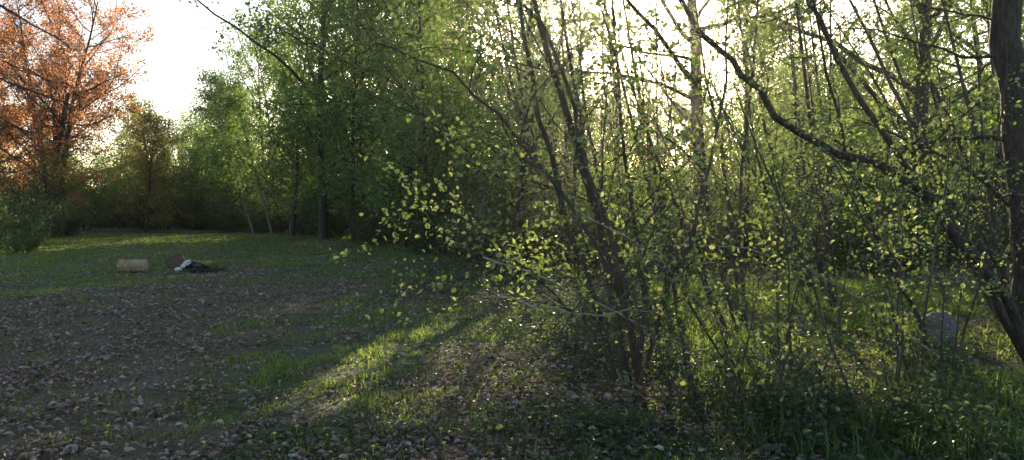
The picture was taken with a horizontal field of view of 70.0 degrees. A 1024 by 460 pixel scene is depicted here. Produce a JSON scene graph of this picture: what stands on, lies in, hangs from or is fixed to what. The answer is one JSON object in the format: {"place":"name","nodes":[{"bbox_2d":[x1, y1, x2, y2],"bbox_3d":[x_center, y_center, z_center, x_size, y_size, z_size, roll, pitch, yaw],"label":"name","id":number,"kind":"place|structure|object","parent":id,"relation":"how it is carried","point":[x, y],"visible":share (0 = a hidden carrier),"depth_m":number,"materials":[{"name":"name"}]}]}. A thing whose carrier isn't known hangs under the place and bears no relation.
{"place":"outdoors","nodes":[
{"label":"outdoors","id":0,"kind":"place"},
{"bbox_2d":[0,224,1023,459],"bbox_3d":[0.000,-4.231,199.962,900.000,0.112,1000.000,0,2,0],"label":"ground","id":1,"kind":"structure","parent":0,"point":[154,399],"depth_m":7.85,"materials":[{"name":"soil"}]},
{"bbox_2d":[0,112,36,206],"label":"maple tree","id":2,"kind":"object","parent":1,"relation":"on","point":[3,183],"visible":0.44,"depth_m":43.74,"materials":[{"name":"orange plant"}]},
{"bbox_2d":[0,192,51,244],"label":"garden shrub","id":3,"kind":"object","parent":1,"relation":"on","point":[35,219],"visible":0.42,"depth_m":33.08,"materials":[{"name":"green plant"}]},
{"bbox_2d":[0,222,55,253],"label":"garden shrub","id":4,"kind":"object","parent":1,"relation":"on","point":[15,243],"visible":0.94,"depth_m":26.14,"materials":[{"name":"green plant"}]},
{"bbox_2d":[0,180,75,239],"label":"garden shrub","id":5,"kind":"object","parent":1,"relation":"on","point":[48,218],"visible":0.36,"depth_m":38.18,"materials":[{"name":"green plant"}]},
{"bbox_2d":[0,12,97,190],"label":"copper beech tree","id":6,"kind":"object","parent":1,"relation":"on","point":[21,122],"visible":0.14,"depth_m":53.53,"materials":[{"name":"orange plant"}]},
{"bbox_2d":[0,0,100,205],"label":"tree","id":7,"kind":"object","parent":1,"relation":"on","point":[6,81],"visible":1,"depth_m":12.23,"materials":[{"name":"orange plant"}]},
{"bbox_2d":[23,141,98,234],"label":"maple tree","id":8,"kind":"object","parent":1,"relation":"on","point":[62,158],"visible":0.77,"depth_m":43.43,"materials":[{"name":"green plant"}]},
{"bbox_2d":[33,197,101,236],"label":"garden shrub","id":9,"kind":"object","parent":1,"relation":"on","point":[72,226],"visible":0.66,"depth_m":41.96,"materials":[{"name":"green plant"}]},
{"bbox_2d":[0,0,160,221],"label":"copper beech tree","id":10,"kind":"object","parent":1,"relation":"on","point":[64,121],"visible":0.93,"depth_m":45.22,"materials":[{"name":"orange plant"}]},
{"bbox_2d":[48,138,136,229],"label":"sallow tree","id":11,"kind":"object","parent":1,"relation":"on","point":[83,191],"visible":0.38,"depth_m":54.35,"materials":[{"name":"green plant"}]},
{"bbox_2d":[116,259,148,272],"bbox_3d":[-9.449,0.899,18.230,0.660,0.349,0.373,0,2,-12],"label":"cut log","id":12,"kind":"object","parent":1,"relation":"on","point":[133,265],"visible":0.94,"depth_m":18.11,"materials":[{"name":"brown plant"}]},
{"bbox_2d":[87,88,202,229],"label":"maple tree","id":13,"kind":"object","parent":1,"relation":"on","point":[133,114],"visible":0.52,"depth_m":54.95,"materials":[{"name":"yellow plant"}]},
{"bbox_2d":[96,100,205,231],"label":"maple tree","id":14,"kind":"object","parent":1,"relation":"on","point":[154,144],"visible":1,"depth_m":49.53,"materials":[{"name":"green plant"}]},
{"bbox_2d":[127,185,184,229],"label":"garden shrub","id":15,"kind":"object","parent":1,"relation":"on","point":[142,224],"visible":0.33,"depth_m":56.62,"materials":[{"name":"green plant"}]},
{"bbox_2d":[165,105,228,209],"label":"birch tree","id":16,"kind":"object","parent":1,"relation":"on","point":[191,125],"visible":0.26,"depth_m":59.84,"materials":[{"name":"green plant"}]},
{"bbox_2d":[175,128,223,208],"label":"birch tree","id":17,"kind":"object","parent":1,"relation":"on","point":[192,166],"visible":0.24,"depth_m":59.04,"materials":[{"name":"green plant"}]},
{"bbox_2d":[167,185,234,229],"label":"garden shrub","id":18,"kind":"object","parent":1,"relation":"on","point":[189,214],"visible":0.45,"depth_m":55.41,"materials":[{"name":"green plant"}]},
{"bbox_2d":[184,60,254,234],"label":"birch tree","id":19,"kind":"object","parent":1,"relation":"on","point":[221,171],"visible":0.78,"depth_m":44.38,"materials":[{"name":"green plant"}]},
{"bbox_2d":[171,73,271,212],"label":"birch tree","id":20,"kind":"object","parent":1,"relation":"on","point":[197,168],"visible":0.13,"depth_m":56.47,"materials":[{"name":"green plant"}]},
{"bbox_2d":[190,185,257,231],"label":"undergrowth shrub","id":21,"kind":"object","parent":1,"relation":"on","point":[232,223],"visible":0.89,"depth_m":49.46,"materials":[{"name":"green plant"}]},
{"bbox_2d":[181,70,270,214],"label":"birch tree","id":22,"kind":"object","parent":1,"relation":"on","point":[215,186],"visible":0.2,"depth_m":54.56,"materials":[{"name":"green plant"}]},
{"bbox_2d":[209,58,275,234],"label":"birch tree","id":23,"kind":"object","parent":1,"relation":"on","point":[239,110],"visible":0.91,"depth_m":43.53,"materials":[{"name":"green plant"}]},
{"bbox_2d":[197,11,291,226],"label":"birch tree","id":24,"kind":"object","parent":1,"relation":"on","point":[245,64],"visible":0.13,"depth_m":58.18,"materials":[{"name":"green plant"}]},
{"bbox_2d":[211,7,305,230],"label":"birch tree","id":25,"kind":"object","parent":1,"relation":"on","point":[251,49],"visible":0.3,"depth_m":51.80,"materials":[{"name":"green plant"}]},
{"bbox_2d":[227,71,294,231],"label":"tree","id":26,"kind":"object","parent":1,"relation":"on","point":[253,98],"visible":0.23,"depth_m":49.32,"materials":[{"name":"green plant"}]},
{"bbox_2d":[236,185,297,233],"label":"undergrowth shrub","id":27,"kind":"object","parent":1,"relation":"on","point":[263,220],"visible":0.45,"depth_m":46.93,"materials":[{"name":"green plant"}]},
{"bbox_2d":[251,57,317,233],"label":"birch tree","id":28,"kind":"object","parent":1,"relation":"on","point":[285,153],"visible":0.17,"depth_m":44.30,"materials":[{"name":"green plant"}]},
{"bbox_2d":[217,0,359,235],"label":"birch tree","id":29,"kind":"object","parent":1,"relation":"on","point":[279,143],"visible":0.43,"depth_m":41.69,"materials":[{"name":"green plant"}]},
{"bbox_2d":[179,0,417,239],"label":"oak tree","id":30,"kind":"object","parent":1,"relation":"on","point":[323,220],"visible":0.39,"depth_m":36.05,"materials":[{"name":"green plant"}]},
{"bbox_2d":[232,0,375,208],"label":"oak tree","id":31,"kind":"object","parent":1,"relation":"on","point":[270,81],"visible":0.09,"depth_m":49.58,"materials":[{"name":"green plant"}]},
{"bbox_2d":[260,0,389,215],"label":"birch tree","id":32,"kind":"object","parent":1,"relation":"on","point":[299,186],"visible":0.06,"depth_m":43.39,"materials":[{"name":"green plant"}]},
{"bbox_2d":[301,185,359,238],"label":"undergrowth shrub","id":33,"kind":"object","parent":1,"relation":"on","point":[335,229],"visible":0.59,"depth_m":38.59,"materials":[{"name":"green plant"}]},
{"bbox_2d":[274,67,391,235],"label":"sallow tree","id":34,"kind":"object","parent":1,"relation":"on","point":[308,178],"visible":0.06,"depth_m":42.16,"materials":[{"name":"green plant"}]},
{"bbox_2d":[288,0,399,215],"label":"birch tree","id":35,"kind":"object","parent":1,"relation":"on","point":[326,142],"visible":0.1,"depth_m":38.79,"materials":[{"name":"green plant"}]},
{"bbox_2d":[249,0,444,241],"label":"birch tree","id":36,"kind":"object","parent":1,"relation":"on","point":[337,122],"visible":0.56,"depth_m":34.27,"materials":[{"name":"green plant"}]},
{"bbox_2d":[328,190,400,245],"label":"undergrowth shrub","id":37,"kind":"object","parent":1,"relation":"on","point":[369,237],"visible":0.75,"depth_m":31.76,"materials":[{"name":"green plant"}]},
{"bbox_2d":[248,0,488,237],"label":"oak tree","id":38,"kind":"object","parent":1,"relation":"on","point":[299,14],"visible":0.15,"depth_m":39.08,"materials":[{"name":"green plant"}]},
{"bbox_2d":[340,186,402,241],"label":"undergrowth shrub","id":39,"kind":"object","parent":1,"relation":"on","point":[353,232],"visible":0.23,"depth_m":34.37,"materials":[{"name":"green plant"}]},
{"bbox_2d":[302,0,475,239],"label":"birch tree","id":40,"kind":"object","parent":1,"relation":"on","point":[355,11],"visible":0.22,"depth_m":34.31,"materials":[{"name":"green plant"}]},
{"bbox_2d":[323,0,484,247],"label":"birch tree","id":41,"kind":"object","parent":1,"relation":"on","point":[389,144],"visible":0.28,"depth_m":29.60,"materials":[{"name":"green plant"}]},
{"bbox_2d":[325,0,513,254],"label":"birch tree","id":42,"kind":"object","parent":1,"relation":"on","point":[424,176],"visible":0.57,"depth_m":24.84,"materials":[{"name":"green plant"}]},
{"bbox_2d":[374,180,477,252],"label":"undergrowth shrub","id":43,"kind":"object","parent":1,"relation":"on","point":[411,203],"visible":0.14,"depth_m":27.11,"materials":[{"name":"green plant"}]},
{"bbox_2d":[401,209,458,255],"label":"undergrowth shrub","id":44,"kind":"object","parent":1,"relation":"on","point":[424,243],"visible":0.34,"depth_m":24.75,"materials":[{"name":"green plant"}]},
{"bbox_2d":[339,0,534,219],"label":"hazel tree","id":45,"kind":"object","parent":1,"relation":"on","point":[451,107],"visible":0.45,"depth_m":23.62,"materials":[{"name":"green plant"}]},
{"bbox_2d":[367,2,509,191],"bbox_3d":[-3.201,-6.175,37.960,8.041,13.391,6.428,-1,2,-26],"label":"birch tree","id":46,"kind":"object","parent":1,"relation":"on","point":[454,80],"visible":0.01,"depth_m":37.73,"materials":[{"name":"green plant"}]},
{"bbox_2d":[180,249,704,439],"bbox_3d":[-0.613,0.959,15.414,8.755,0.516,21.352,0,2,0],"label":"ground ivy","id":47,"kind":"object","parent":1,"relation":"on","point":[463,277],"visible":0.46,"depth_m":13.72,"materials":[{"name":"green plant"}]},
{"bbox_2d":[372,6,538,246],"bbox_3d":[-2.016,-4.151,31.614,8.149,10.238,6.138,-1,2,-33],"label":"sallow tree","id":48,"kind":"object","parent":1,"relation":"on","point":[413,73],"visible":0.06,"depth_m":30.73,"materials":[{"name":"green plant"}]},
{"bbox_2d":[395,155,547,258],"bbox_3d":[-1.026,-0.534,23.488,4.611,3.890,4.460,0,2,11],"label":"undergrowth shrub","id":49,"kind":"object","parent":1,"relation":"on","point":[437,214],"visible":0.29,"depth_m":23.73,"materials":[{"name":"green plant"}]},
{"bbox_2d":[427,153,542,263],"bbox_3d":[-0.377,-0.448,22.247,3.519,3.728,4.311,0,2,12],"label":"undergrowth shrub","id":50,"kind":"object","parent":1,"relation":"on","point":[516,212],"visible":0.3,"depth_m":21.25,"materials":[{"name":"green plant"}]},
{"bbox_2d":[0,49,975,227],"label":"distant trees","id":51,"kind":"object","parent":1,"relation":"on","point":[111,221],"visible":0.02,"depth_m":67.80,"materials":[{"name":"green plant"}]},
{"bbox_2d":[0,343,979,459],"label":"ground ivy","id":52,"kind":"object","parent":1,"relation":"on","point":[328,427],"visible":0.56,"depth_m":5.13,"materials":[{"name":"green plant"}]},
{"bbox_2d":[419,0,600,230],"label":"sallow tree","id":53,"kind":"object","parent":1,"relation":"on","point":[456,87],"visible":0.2,"depth_m":26.06,"materials":[{"name":"green plant"}]},
{"bbox_2d":[0,279,1022,459],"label":"lawn weeds","id":54,"kind":"object","parent":1,"relation":"on","point":[375,420],"visible":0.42,"depth_m":6.54,"materials":[{"name":"green plant"}]},
{"bbox_2d":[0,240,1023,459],"bbox_3d":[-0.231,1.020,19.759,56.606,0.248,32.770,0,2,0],"label":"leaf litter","id":55,"kind":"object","parent":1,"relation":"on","point":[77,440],"visible":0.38,"depth_m":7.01,"materials":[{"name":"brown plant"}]},
{"bbox_2d":[0,232,1023,459],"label":"lawn grass","id":56,"kind":"structure","parent":1,"relation":"on","point":[90,237],"depth_m":10.24,"materials":[{"name":"green plant"}]},
{"bbox_2d":[5,278,1022,459],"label":"fallen twigs","id":57,"kind":"object","parent":1,"relation":"on","point":[502,326],"visible":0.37,"depth_m":7.16,"materials":[{"name":"wood"}]},
{"bbox_2d":[433,151,597,277],"bbox_3d":[0.238,-0.200,18.079,3.972,3.293,4.369,0,2,10],"label":"undergrowth shrub","id":58,"kind":"object","parent":1,"relation":"on","point":[480,212],"visible":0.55,"depth_m":17.65,"materials":[{"name":"green plant"}]},
{"bbox_2d":[372,0,672,249],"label":"birch tree","id":59,"kind":"object","parent":1,"relation":"on","point":[491,116],"visible":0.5,"depth_m":21.48,"materials":[{"name":"green plant"}]},
{"bbox_2d":[452,0,618,266],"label":"hazel tree","id":60,"kind":"object","parent":1,"relation":"on","point":[518,114],"visible":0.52,"depth_m":18.63,"materials":[{"name":"green plant"}]},
{"bbox_2d":[473,0,630,187],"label":"oak tree","id":61,"kind":"object","parent":1,"relation":"on","point":[551,75],"visible":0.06,"depth_m":42.08,"materials":[{"name":"green plant"}]},
{"bbox_2d":[480,0,642,207],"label":"birch tree","id":62,"kind":"object","parent":1,"relation":"on","point":[556,105],"visible":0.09,"depth_m":35.45,"materials":[{"name":"green plant"}]},
{"bbox_2d":[457,0,667,236],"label":"birch tree","id":63,"kind":"object","parent":1,"relation":"on","point":[566,177],"visible":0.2,"depth_m":25.29,"materials":[{"name":"green plant"}]},
{"bbox_2d":[329,0,813,402],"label":"hazel tree","id":64,"kind":"object","parent":1,"relation":"on","point":[575,136],"visible":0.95,"depth_m":6.43,"materials":[{"name":"green plant"}]},
{"bbox_2d":[549,176,677,276],"bbox_3d":[2.585,0.076,17.125,3.152,2.787,3.231,0,2,-8],"label":"undergrowth shrub","id":65,"kind":"object","parent":1,"relation":"on","point":[585,241],"visible":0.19,"depth_m":17.07,"materials":[{"name":"green plant"}]},
{"bbox_2d":[502,0,727,236],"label":"birch tree","id":66,"kind":"object","parent":1,"relation":"on","point":[614,111],"visible":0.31,"depth_m":21.90,"materials":[{"name":"green plant"}]},
{"bbox_2d":[478,0,778,312],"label":"hazel tree","id":67,"kind":"object","parent":1,"relation":"on","point":[594,157],"visible":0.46,"depth_m":10.75,"materials":[{"name":"green plant"}]},
{"bbox_2d":[253,263,1020,431],"bbox_3d":[5.099,1.021,11.058,19.352,0.644,11.708,0,2,0],"label":"bramble patch","id":68,"kind":"object","parent":1,"relation":"on","point":[833,314],"visible":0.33,"depth_m":10.06,"materials":[{"name":"green plant"}]},
{"bbox_2d":[606,34,690,200],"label":"oak tree","id":69,"kind":"object","parent":1,"relation":"on","point":[684,102],"visible":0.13,"depth_m":53.28,"materials":[{"name":"green plant"}]},
{"bbox_2d":[280,327,1023,459],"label":"ground ivy","id":70,"kind":"object","parent":1,"relation":"on","point":[571,418],"visible":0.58,"depth_m":5.19,"materials":[{"name":"green plant"}]},
{"bbox_2d":[541,0,779,296],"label":"hazel tree","id":71,"kind":"object","parent":1,"relation":"on","point":[657,141],"visible":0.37,"depth_m":12.94,"materials":[{"name":"green plant"}]},
{"bbox_2d":[490,0,834,272],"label":"oak tree","id":72,"kind":"object","parent":1,"relation":"on","point":[697,100],"visible":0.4,"depth_m":16.81,"materials":[{"name":"green plant"}]},
{"bbox_2d":[321,290,1010,459],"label":"ground ivy","id":73,"kind":"object","parent":1,"relation":"on","point":[567,350],"visible":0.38,"depth_m":8.19,"materials":[{"name":"green plant"}]},
{"bbox_2d":[614,175,763,276],"bbox_3d":[3.778,-0.152,17.388,4.110,3.335,4.041,1,2,23],"label":"undergrowth shrub","id":74,"kind":"object","parent":1,"relation":"on","point":[720,237],"visible":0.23,"depth_m":17.56,"materials":[{"name":"green plant"}]},
{"bbox_2d":[546,0,839,335],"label":"hazel tree","id":75,"kind":"object","parent":1,"relation":"on","point":[729,206],"visible":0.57,"depth_m":9.16,"materials":[{"name":"green plant"}]},
{"bbox_2d":[574,214,812,417],"bbox_3d":[1.400,0.709,5.704,1.777,1.669,1.215,1,2,40],"label":"hazel sapling","id":76,"kind":"object","parent":1,"relation":"on","point":[748,336],"visible":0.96,"depth_m":5.66,"materials":[{"name":"green plant"}]},
{"bbox_2d":[483,196,939,389],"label":"dead branches","id":77,"kind":"object","parent":1,"relation":"on","point":[614,311],"visible":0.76,"depth_m":6.22,"materials":[{"name":"brown wood"}]},
{"bbox_2d":[645,154,777,261],"bbox_3d":[6.568,-0.427,21.988,4.179,3.645,4.321,1,2,41],"label":"undergrowth shrub","id":78,"kind":"object","parent":1,"relation":"on","point":[723,255],"visible":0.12,"depth_m":21.33,"materials":[{"name":"green plant"}]},
{"bbox_2d":[597,154,871,393],"bbox_3d":[1.828,0.435,6.209,2.214,2.191,1.195,0,2,14],"label":"hazel sapling","id":79,"kind":"object","parent":1,"relation":"on","point":[753,258],"visible":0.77,"depth_m":6.22,"materials":[{"name":"green plant"}]},
{"bbox_2d":[597,0,907,317],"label":"hazel tree","id":80,"kind":"object","parent":1,"relation":"on","point":[829,249],"visible":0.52,"depth_m":10.51,"materials":[{"name":"green plant"}]},
{"bbox_2d":[609,0,896,264],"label":"birch tree","id":81,"kind":"object","parent":1,"relation":"on","point":[718,190],"visible":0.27,"depth_m":20.27,"materials":[{"name":"green plant"}]},
{"bbox_2d":[499,337,1023,459],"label":"bramble patch","id":82,"kind":"object","parent":1,"relation":"on","point":[899,399],"visible":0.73,"depth_m":5.05,"materials":[{"name":"green plant"}]},
{"bbox_2d":[726,214,813,266],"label":"undergrowth shrub","id":83,"kind":"object","parent":1,"relation":"on","point":[762,246],"visible":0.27,"depth_m":20.49,"materials":[{"name":"green plant"}]},
{"bbox_2d":[558,310,1023,459],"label":"bramble patch","id":84,"kind":"object","parent":1,"relation":"on","point":[946,366],"visible":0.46,"depth_m":6.61,"materials":[{"name":"green plant"}]},
{"bbox_2d":[703,7,900,239],"bbox_3d":[11.980,-3.991,29.333,7.967,10.683,7.207,-2,2,-43],"label":"sallow tree","id":85,"kind":"object","parent":1,"relation":"on","point":[786,101],"visible":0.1,"depth_m":28.78,"materials":[{"name":"green plant"}]},
{"bbox_2d":[711,0,901,291],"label":"hazel tree","id":86,"kind":"object","parent":1,"relation":"on","point":[820,265],"visible":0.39,"depth_m":12.96,"materials":[{"name":"green plant"}]},
{"bbox_2d":[694,117,924,446],"bbox_3d":[2.042,0.356,5.012,1.394,2.412,2.144,1,2,24],"label":"hazel sapling","id":87,"kind":"object","parent":1,"relation":"on","point":[778,327],"visible":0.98,"depth_m":4.79,"materials":[{"name":"green plant"}]},
{"bbox_2d":[629,275,1023,459],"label":"tall grass","id":88,"kind":"structure","parent":1,"relation":"on","point":[859,288],"depth_m":6.91,"materials":[{"name":"green plant"}]},
{"bbox_2d":[791,205,868,270],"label":"undergrowth shrub","id":89,"kind":"object","parent":1,"relation":"on","point":[835,251],"visible":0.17,"depth_m":18.69,"materials":[{"name":"green plant"}]},
{"bbox_2d":[640,0,1023,361],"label":"leaning willow tree","id":90,"kind":"object","parent":1,"relation":"on","point":[1011,321],"visible":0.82,"depth_m":7.29,"materials":[{"name":"green plant"}]},
{"bbox_2d":[706,0,970,232],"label":"birch tree","id":91,"kind":"object","parent":1,"relation":"on","point":[826,99],"visible":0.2,"depth_m":24.54,"materials":[{"name":"green plant"}]},
{"bbox_2d":[696,59,1023,421],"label":"hazel sapling","id":92,"kind":"object","parent":1,"relation":"on","point":[898,292],"visible":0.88,"depth_m":5.36,"materials":[{"name":"green plant"}]},
{"bbox_2d":[709,0,1023,278],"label":"oak tree","id":93,"kind":"object","parent":1,"relation":"on","point":[917,91],"visible":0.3,"depth_m":16.73,"materials":[{"name":"green plant"}]},
{"bbox_2d":[791,175,947,277],"bbox_3d":[8.634,-0.055,17.138,3.305,2.750,3.285,-1,2,-23],"label":"undergrowth shrub","id":94,"kind":"object","parent":1,"relation":"on","point":[853,243],"visible":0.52,"depth_m":16.99,"materials":[{"name":"green plant"}]},
{"bbox_2d":[847,15,939,217],"bbox_3d":[14.923,-3.688,29.497,6.001,9.071,3.164,-1,2,-20],"label":"hazel tree","id":95,"kind":"object","parent":1,"relation":"on","point":[888,114],"visible":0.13,"depth_m":29.21,"materials":[{"name":"green plant"}]},
{"bbox_2d":[832,2,969,224],"bbox_3d":[18.736,-5.383,35.863,8.070,11.952,6.548,-1,2,-34],"label":"birch tree","id":96,"kind":"object","parent":1,"relation":"on","point":[884,61],"visible":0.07,"depth_m":35.55,"materials":[{"name":"green plant"}]},
{"bbox_2d":[779,0,1023,324],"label":"hazel tree","id":97,"kind":"object","parent":1,"relation":"on","point":[1003,271],"visible":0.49,"depth_m":10.38,"materials":[{"name":"green plant"}]},
{"bbox_2d":[781,0,1023,322],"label":"oak tree","id":98,"kind":"object","parent":1,"relation":"on","point":[1005,19],"visible":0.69,"depth_m":8.54,"materials":[{"name":"green plant"}]},
{"bbox_2d":[799,36,1023,393],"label":"hazel sapling","id":99,"kind":"object","parent":1,"relation":"on","point":[988,246],"visible":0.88,"depth_m":6.08,"materials":[{"name":"green plant"}]},
{"bbox_2d":[804,0,1023,287],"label":"hazel tree","id":100,"kind":"object","parent":1,"relation":"on","point":[932,84],"visible":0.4,"depth_m":12.64,"materials":[{"name":"green plant"}]},
{"bbox_2d":[834,0,1023,207],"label":"oak tree","id":101,"kind":"object","parent":1,"relation":"on","point":[955,66],"visible":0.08,"depth_m":33.05,"materials":[{"name":"green plant"}]},
{"bbox_2d":[919,309,960,347],"bbox_3d":[5.051,1.192,8.651,0.437,0.504,0.450,8,-6,33],"label":"stone","id":102,"kind":"object","parent":1,"relation":"on","point":[948,319],"visible":0.44,"depth_m":8.50,"materials":[{"name":"stone"}]},
{"bbox_2d":[868,0,1023,235],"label":"oak tree","id":103,"kind":"object","parent":1,"relation":"on","point":[946,60],"visible":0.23,"depth_m":24.98,"materials":[{"name":"green plant"}]},
{"bbox_2d":[902,196,1004,268],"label":"undergrowth shrub","id":104,"kind":"object","parent":1,"relation":"on","point":[950,246],"visible":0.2,"depth_m":19.44,"materials":[{"name":"green plant"}]},
{"bbox_2d":[901,73,1006,206],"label":"sallow tree","id":105,"kind":"object","parent":1,"relation":"on","point":[974,198],"visible":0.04,"depth_m":37.51,"materials":[{"name":"green plant"}]},
{"bbox_2d":[898,0,1023,265],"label":"oak tree","id":106,"kind":"object","parent":1,"relation":"on","point":[943,73],"visible":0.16,"depth_m":22.04,"materials":[{"name":"green plant"}]},
{"bbox_2d":[0,0,1023,190],"label":"sky","id":107,"kind":"structure","parent":0,"point":[182,39],"materials":[{"name":"white"}]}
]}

